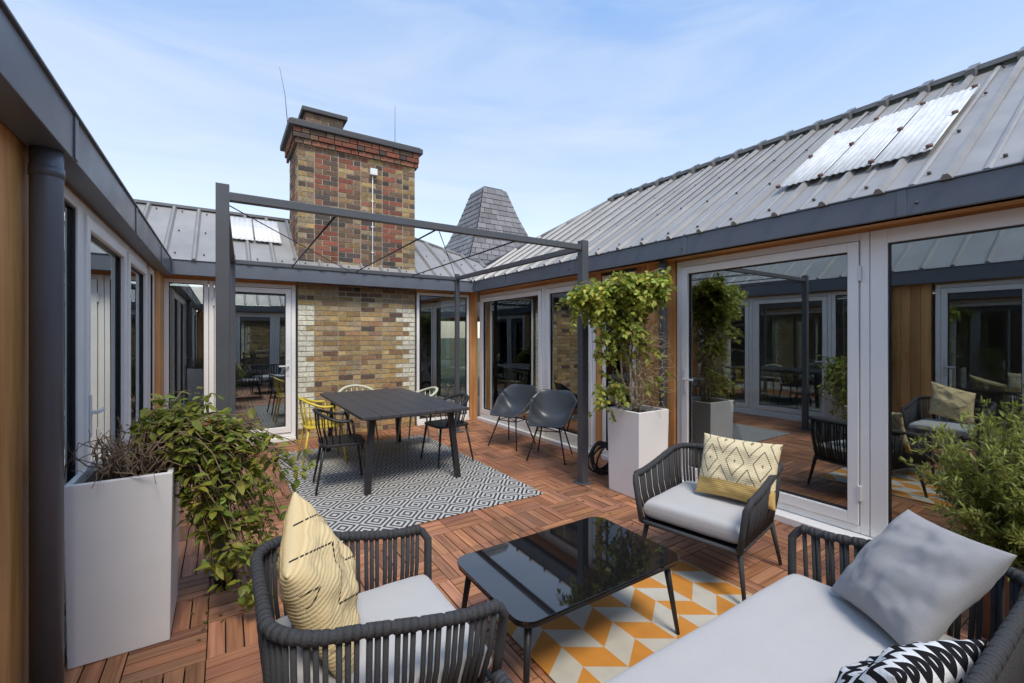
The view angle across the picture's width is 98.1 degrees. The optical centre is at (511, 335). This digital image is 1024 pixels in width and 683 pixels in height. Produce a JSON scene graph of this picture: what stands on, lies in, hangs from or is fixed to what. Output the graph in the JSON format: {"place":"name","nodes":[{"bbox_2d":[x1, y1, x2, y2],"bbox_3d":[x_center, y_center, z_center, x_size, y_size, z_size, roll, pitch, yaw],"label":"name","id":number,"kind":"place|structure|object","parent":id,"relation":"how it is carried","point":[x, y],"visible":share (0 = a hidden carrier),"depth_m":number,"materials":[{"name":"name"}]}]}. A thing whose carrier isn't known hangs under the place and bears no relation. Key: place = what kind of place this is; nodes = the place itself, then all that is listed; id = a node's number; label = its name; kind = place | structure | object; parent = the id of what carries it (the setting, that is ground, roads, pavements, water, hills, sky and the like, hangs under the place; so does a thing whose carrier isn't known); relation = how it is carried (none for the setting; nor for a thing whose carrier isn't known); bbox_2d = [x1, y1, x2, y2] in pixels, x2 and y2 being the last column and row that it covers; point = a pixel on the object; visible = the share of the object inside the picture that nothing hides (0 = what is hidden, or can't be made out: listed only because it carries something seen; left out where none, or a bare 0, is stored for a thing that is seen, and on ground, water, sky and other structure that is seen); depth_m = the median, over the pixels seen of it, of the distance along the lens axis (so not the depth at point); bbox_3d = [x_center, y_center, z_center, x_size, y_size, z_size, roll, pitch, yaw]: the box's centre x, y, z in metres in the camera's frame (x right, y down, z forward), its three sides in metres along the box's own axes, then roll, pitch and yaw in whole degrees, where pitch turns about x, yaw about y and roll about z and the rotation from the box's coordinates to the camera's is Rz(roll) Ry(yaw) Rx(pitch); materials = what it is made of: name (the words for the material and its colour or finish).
{"place":"outdoors","nodes":[
{"label":"outdoors","id":0,"kind":"place"},
{"bbox_2d":[441,338,479,398],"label":"ground","id":1,"kind":"structure","parent":0,"point":[447,367],"depth_m":22.80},
{"bbox_2d":[441,186,527,321],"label":"slate roof tower","id":2,"kind":"structure","parent":1,"relation":"on","point":[489,208],"depth_m":13.21,"materials":[{"name":"grey stone"}]},
{"bbox_2d":[64,419,988,682],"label":"wooden deck","id":3,"kind":"structure","parent":1,"relation":"on","point":[226,650],"depth_m":3.05,"materials":[{"name":"brown wood"}]},
{"bbox_2d":[64,460,179,669],"bbox_3d":[-1.962,1.084,2.278,0.390,0.828,0.480,0,0,-33],"label":"white planter box","id":4,"kind":"object","parent":3,"relation":"on","point":[121,542],"visible":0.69,"depth_m":2.08,"materials":[{"name":"plastic"}]},
{"bbox_2d":[64,386,316,613],"bbox_3d":[-1.670,0.878,2.424,1.109,1.159,0.672,0,0,-21],"label":"leafy trailing shrub","id":5,"kind":"object","parent":4,"relation":"in","point":[195,447],"visible":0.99,"depth_m":2.31,"materials":[{"name":"green plant"}]},
{"bbox_2d":[211,555,238,586],"bbox_3d":[-1.731,1.425,2.692,0.160,0.130,0.160,0,0,-33],"label":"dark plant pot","id":6,"kind":"object","parent":3,"relation":"on","point":[219,582],"visible":0.2,"depth_m":2.64,"materials":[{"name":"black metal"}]},
{"bbox_2d":[279,67,422,439],"bbox_3d":[-2.657,-1.190,7.251,2.092,5.380,1.150,0,0,-33],"label":"brick chimney","id":7,"kind":"object","parent":3,"relation":"on","point":[346,335],"visible":0.86,"depth_m":6.83,"materials":[{"name":"brown brick"}]},
{"bbox_2d":[250,525,508,682],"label":"rope armchair","id":8,"kind":"object","parent":3,"relation":"on","point":[416,628],"visible":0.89,"depth_m":1.43,"materials":[{"name":"grey fabric"}]},
{"bbox_2d":[276,491,359,680],"bbox_3d":[-0.660,0.835,1.515,0.255,0.510,0.405,0,0,-26],"label":"straw throw pillow","id":9,"kind":"object","parent":8,"relation":"on","point":[316,570],"visible":0.84,"depth_m":1.40,"materials":[{"name":"beige fabric"}]},
{"bbox_2d":[208,182,592,577],"bbox_3d":[-1.359,0.264,4.904,3.230,2.468,3.050,0,0,-33],"label":"metal pergola","id":10,"kind":"object","parent":3,"relation":"on","point":[226,261],"visible":0.78,"depth_m":4.22,"materials":[{"name":"grey paint"}]},
{"bbox_2d":[275,435,543,542],"bbox_3d":[-1.345,1.492,4.901,2.000,0.008,2.960,0,0,-33],"label":"diamond pattern rug","id":11,"kind":"object","parent":3,"relation":"on","point":[409,487],"visible":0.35,"depth_m":4.39,"materials":[{"name":"grey fabric"}]},
{"bbox_2d":[296,397,346,468],"bbox_3d":[-2.253,1.091,5.240,0.501,0.774,0.555,0,0,-33],"label":"dining chair","id":12,"kind":"object","parent":11,"relation":"on","point":[308,425],"visible":0.84,"depth_m":5.13,"materials":[{"name":"yellow wood"}]},
{"bbox_2d":[312,408,365,494],"bbox_3d":[-1.707,1.091,4.403,0.501,0.774,0.554,0,0,-27],"label":"dining chair","id":13,"kind":"object","parent":11,"relation":"on","point":[339,440],"visible":1,"depth_m":4.30,"materials":[{"name":"black wood"}]},
{"bbox_2d":[338,384,378,441],"bbox_3d":[-2.169,1.091,6.257,0.555,0.774,0.501,0,0,-33],"label":"dining chair","id":14,"kind":"object","parent":11,"relation":"on","point":[351,386],"visible":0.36,"depth_m":6.30,"materials":[{"name":"beige metal"}]},
{"bbox_2d":[320,388,468,495],"bbox_3d":[-1.475,1.119,5.210,1.096,0.749,2.080,0,0,-33],"label":"dining table","id":15,"kind":"object","parent":11,"relation":"on","point":[371,407],"visible":0.98,"depth_m":4.69,"materials":[{"name":"black wood"}]},
{"bbox_2d":[396,386,441,449],"bbox_3d":[-1.259,1.091,6.043,0.501,0.774,0.555,0,0,-33],"label":"dining chair","id":16,"kind":"object","parent":11,"relation":"on","point":[435,392],"visible":0.35,"depth_m":6.07,"materials":[{"name":"white wood"}]},
{"bbox_2d":[420,393,473,467],"bbox_3d":[-0.768,1.091,5.290,0.501,0.774,0.555,0,0,-38],"label":"dining chair","id":17,"kind":"object","parent":11,"relation":"on","point":[440,424],"visible":0.63,"depth_m":5.25,"materials":[{"name":"black wood"}]},
{"bbox_2d":[189,479,633,640],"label":"fallen leaves","id":18,"kind":"object","parent":3,"relation":"on","point":[274,611],"visible":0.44,"depth_m":2.41,"materials":[{"name":"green plant"}]},
{"bbox_2d":[0,121,1023,682],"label":"timber cladding","id":19,"kind":"structure","parent":3,"relation":"on","point":[12,407],"depth_m":1.79,"materials":[{"name":"brown wood"}]},
{"bbox_2d":[27,145,64,682],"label":"drainpipe","id":20,"kind":"object","parent":19,"relation":"attached to","point":[46,172],"visible":0.88,"depth_m":1.76,"materials":[{"name":"grey metal"}]},
{"bbox_2d":[0,0,1023,292],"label":"fascia gutters","id":21,"kind":"object","parent":19,"relation":"attached to","point":[36,106],"visible":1,"depth_m":2.87,"materials":[{"name":"grey metal"}]},
{"bbox_2d":[64,185,1023,660],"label":"window frames","id":22,"kind":"structure","parent":19,"relation":"attached to","point":[866,517],"depth_m":3.34,"materials":[{"name":"white metal"}]},
{"bbox_2d":[64,203,755,609],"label":"window panes","id":23,"kind":"object","parent":22,"relation":"in","point":[716,405],"visible":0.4,"depth_m":4.21,"materials":[{"name":"clear glass"}]},
{"bbox_2d":[89,266,861,501],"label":"door handles","id":24,"kind":"structure","parent":22,"relation":"attached to","point":[685,379],"depth_m":3.22,"materials":[{"name":"silver metal"}]},
{"bbox_2d":[659,260,666,408],"bbox_3d":[1.556,0.350,4.572,0.089,2.300,0.089,0,0,-33],"label":"drainpipe","id":25,"kind":"object","parent":19,"relation":"attached to","point":[662,312],"visible":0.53,"depth_m":4.53,"materials":[{"name":"grey metal"}]},
{"bbox_2d":[488,384,536,450],"bbox_3d":[0.022,1.099,6.142,0.609,0.808,0.558,0,0,35],"label":"shell armchair","id":26,"kind":"object","parent":3,"relation":"on","point":[512,400],"visible":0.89,"depth_m":6.28,"materials":[{"name":"grey plastic"}]},
{"bbox_2d":[526,389,576,464],"bbox_3d":[0.484,1.099,5.498,0.609,0.808,0.558,0,0,19],"label":"shell armchair","id":27,"kind":"object","parent":3,"relation":"on","point":[548,408],"visible":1,"depth_m":5.64,"materials":[{"name":"grey plastic"}]},
{"bbox_2d":[588,441,608,474],"bbox_3d":[0.987,1.325,4.822,0.357,0.354,0.164,0,0,-33],"label":"garden hose coil","id":28,"kind":"object","parent":3,"relation":"on","point":[603,470],"visible":0.67,"depth_m":4.76,"materials":[{"name":"black rubber"}]},
{"bbox_2d":[488,559,752,682],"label":"orange chevron rug","id":29,"kind":"object","parent":3,"relation":"on","point":[605,639],"depth_m":2.28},
{"bbox_2d":[457,517,679,682],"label":"coffee table","id":30,"kind":"object","parent":29,"relation":"on","point":[535,580],"visible":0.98,"depth_m":2.12,"materials":[{"name":"black glass"}]},
{"bbox_2d":[607,404,668,498],"bbox_3d":[1.218,1.099,4.303,0.420,0.798,0.400,0,0,-33],"label":"white planter box","id":31,"kind":"object","parent":3,"relation":"on","point":[636,440],"visible":0.62,"depth_m":4.17,"materials":[{"name":"plastic"}]},
{"bbox_2d":[555,266,679,422],"bbox_3d":[1.032,0.062,4.218,1.039,1.464,0.821,0,0,-33],"label":"climbing wisteria","id":32,"kind":"object","parent":31,"relation":"in","point":[617,303],"visible":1,"depth_m":4.13,"materials":[{"name":"green plant"}]},
{"bbox_2d":[633,443,783,600],"bbox_3d":[1.294,1.144,2.904,0.742,0.690,0.740,0,0,-44],"label":"rope armchair","id":33,"kind":"object","parent":3,"relation":"on","point":[739,528],"visible":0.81,"depth_m":2.77,"materials":[{"name":"grey fabric"}]},
{"bbox_2d":[695,433,782,510],"bbox_3d":[1.446,0.855,2.853,0.215,0.370,0.480,0,0,-44],"label":"diamond throw pillow","id":34,"kind":"object","parent":33,"relation":"on","point":[740,470],"visible":0.91,"depth_m":2.80,"materials":[{"name":"beige fabric"}]},
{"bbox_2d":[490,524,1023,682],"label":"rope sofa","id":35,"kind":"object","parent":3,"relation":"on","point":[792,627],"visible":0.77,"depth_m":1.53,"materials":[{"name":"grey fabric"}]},
{"bbox_2d":[835,639,987,682],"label":"zigzag throw pillow","id":36,"kind":"object","parent":35,"relation":"on","point":[946,661],"visible":0.98,"depth_m":1.15,"materials":[{"name":"black fabric"}]},
{"bbox_2d":[831,509,1016,644],"bbox_3d":[1.431,0.860,1.595,0.317,0.370,0.419,0,0,9],"label":"grey throw pillow","id":37,"kind":"object","parent":35,"relation":"on","point":[907,576],"visible":0.91,"depth_m":1.50,"materials":[{"name":"fabric"}]},
{"bbox_2d":[898,394,1023,640],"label":"feathery potted shrub","id":38,"kind":"object","parent":3,"relation":"on","point":[994,515],"visible":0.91,"depth_m":2.18,"materials":[{"name":"green plant"}]},
{"bbox_2d":[170,226,1023,535],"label":"interior rooms","id":39,"kind":"object","parent":1,"relation":"on","point":[956,324],"visible":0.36,"depth_m":5.57,"materials":[{"name":"grey"}]},
{"bbox_2d":[136,60,1023,280],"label":"roof sheets","id":40,"kind":"object","parent":39,"relation":"on","point":[181,240],"visible":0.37,"depth_m":4.62,"materials":[{"name":"grey metal"}]},
{"bbox_2d":[134,46,1023,265],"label":"ridge caps","id":41,"kind":"object","parent":40,"relation":"on","point":[973,70],"visible":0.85,"depth_m":5.50,"materials":[{"name":"grey metal"}]},
{"bbox_2d":[156,65,1007,278],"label":"roof bolts","id":42,"kind":"object","parent":40,"relation":"on","point":[1005,155],"visible":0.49,"depth_m":4.57,"materials":[{"name":"grey metal"}]},
{"bbox_2d":[143,56,1023,281],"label":"roof ribs","id":43,"kind":"object","parent":40,"relation":"on","point":[955,164],"visible":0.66,"depth_m":4.90,"materials":[{"name":"grey metal"}]},
{"bbox_2d":[230,85,979,243],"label":"rooflight sheets","id":44,"kind":"object","parent":40,"relation":"on","point":[931,121],"visible":0.94,"depth_m":3.79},
{"bbox_2d":[775,83,977,188],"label":"rooflight fixings","id":45,"kind":"object","parent":44,"relation":"on","point":[898,129],"visible":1,"depth_m":3.69,"materials":[{"name":"grey metal"}]},
{"bbox_2d":[4,0,1023,337],"label":"sky","id":46,"kind":"structure","parent":0,"point":[563,108],"materials":[{"name":"blue"}]}
]}

